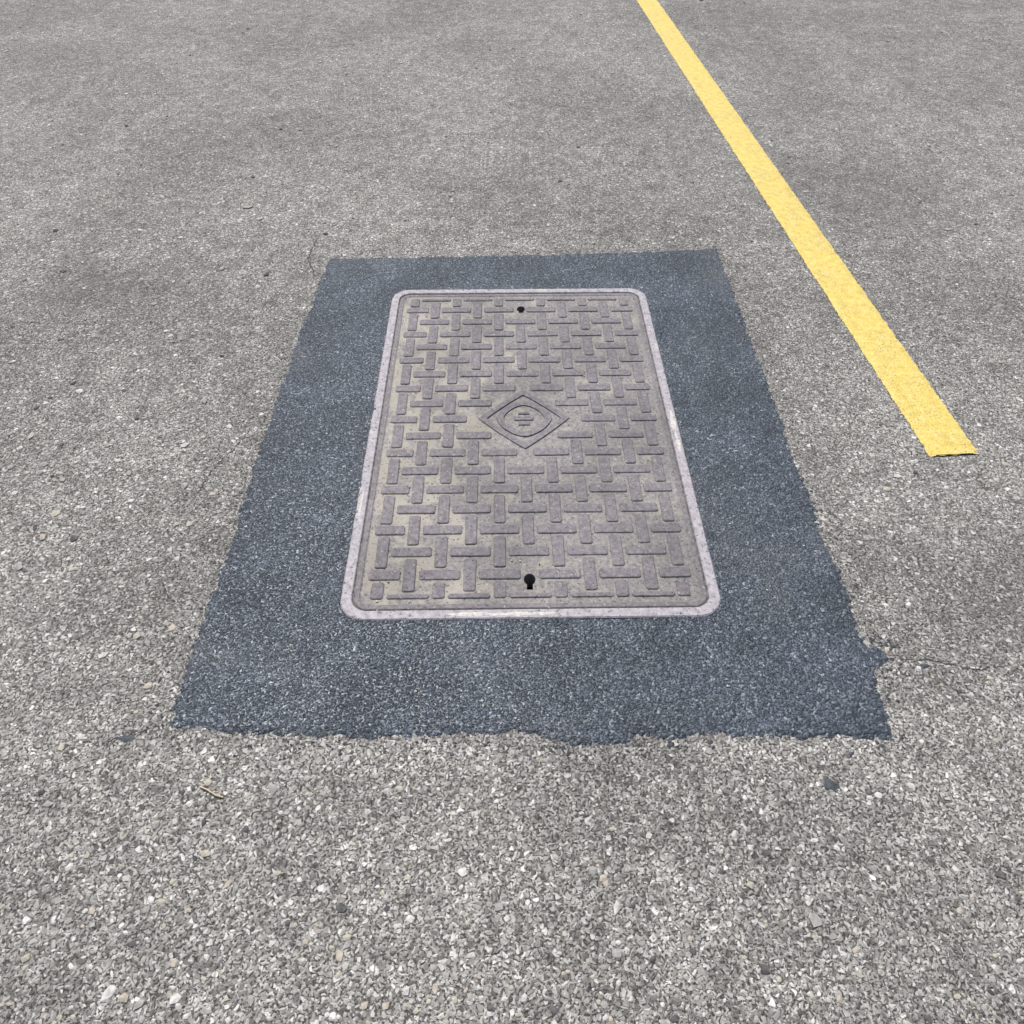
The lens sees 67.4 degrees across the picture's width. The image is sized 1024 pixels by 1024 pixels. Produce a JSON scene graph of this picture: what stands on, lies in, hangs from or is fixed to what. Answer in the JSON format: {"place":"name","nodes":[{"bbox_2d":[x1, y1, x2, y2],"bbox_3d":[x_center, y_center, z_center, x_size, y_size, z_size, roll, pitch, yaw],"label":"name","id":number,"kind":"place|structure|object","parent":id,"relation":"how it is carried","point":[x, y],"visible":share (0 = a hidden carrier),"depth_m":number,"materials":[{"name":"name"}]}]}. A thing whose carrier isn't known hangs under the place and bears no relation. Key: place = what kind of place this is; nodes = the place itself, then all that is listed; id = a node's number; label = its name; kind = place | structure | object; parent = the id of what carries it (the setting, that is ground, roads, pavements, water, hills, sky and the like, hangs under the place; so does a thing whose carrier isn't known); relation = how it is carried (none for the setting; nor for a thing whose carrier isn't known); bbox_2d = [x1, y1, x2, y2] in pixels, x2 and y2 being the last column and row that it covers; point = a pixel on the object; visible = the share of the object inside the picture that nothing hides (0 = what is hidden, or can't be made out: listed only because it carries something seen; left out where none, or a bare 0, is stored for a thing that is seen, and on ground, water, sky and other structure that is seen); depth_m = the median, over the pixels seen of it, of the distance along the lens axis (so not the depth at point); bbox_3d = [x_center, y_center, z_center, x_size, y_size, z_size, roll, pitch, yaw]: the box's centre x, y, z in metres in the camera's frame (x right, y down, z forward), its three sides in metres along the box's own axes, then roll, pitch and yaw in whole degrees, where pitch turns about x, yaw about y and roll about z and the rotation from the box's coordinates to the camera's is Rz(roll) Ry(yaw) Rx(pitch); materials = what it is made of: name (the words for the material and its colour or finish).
{"place":"outdoors","nodes":[
{"label":"outdoors","id":0,"kind":"place"},
{"bbox_2d":[0,0,1023,1023],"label":"asphalt road","id":1,"kind":"structure","parent":0,"point":[951,297],"depth_m":2.12,"materials":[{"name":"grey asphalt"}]},
{"bbox_2d":[199,786,222,797],"bbox_3d":[-0.599,0.557,1.527,0.058,0.006,0.005,17,49,15],"label":"dry straw","id":2,"kind":"object","parent":1,"relation":"on","point":[211,792],"visible":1,"depth_m":1.52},
{"bbox_2d":[115,243,930,790],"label":"tar crumbs","id":3,"kind":"object","parent":1,"relation":"on","point":[829,783],"visible":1,"depth_m":1.61,"materials":[{"name":"black asphalt"}]},
{"bbox_2d":[340,288,720,620],"bbox_3d":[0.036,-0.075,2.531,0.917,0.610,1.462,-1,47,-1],"label":"manhole cover","id":4,"kind":"object","parent":1,"relation":"on","point":[481,488],"visible":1,"depth_m":2.15,"materials":[{"name":"metal"}]},
{"bbox_2d":[166,248,898,747],"bbox_3d":[0.067,-0.276,2.313,1.667,0.018,2.146,0,47,0],"label":"asphalt patch","id":5,"kind":"object","parent":1,"relation":"on","point":[780,638],"visible":1,"depth_m":1.82,"materials":[{"name":"black asphalt"}]},
{"bbox_2d":[102,240,1007,743],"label":"road cracks","id":6,"kind":"object","parent":1,"relation":"on","point":[900,658],"visible":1,"depth_m":1.74,"materials":[{"name":"grey asphalt"}]},
{"bbox_2d":[637,0,978,456],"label":"yellow road line","id":7,"kind":"object","parent":1,"relation":"on","point":[934,426],"visible":1,"depth_m":2.89,"materials":[{"name":"paint"}]}
]}

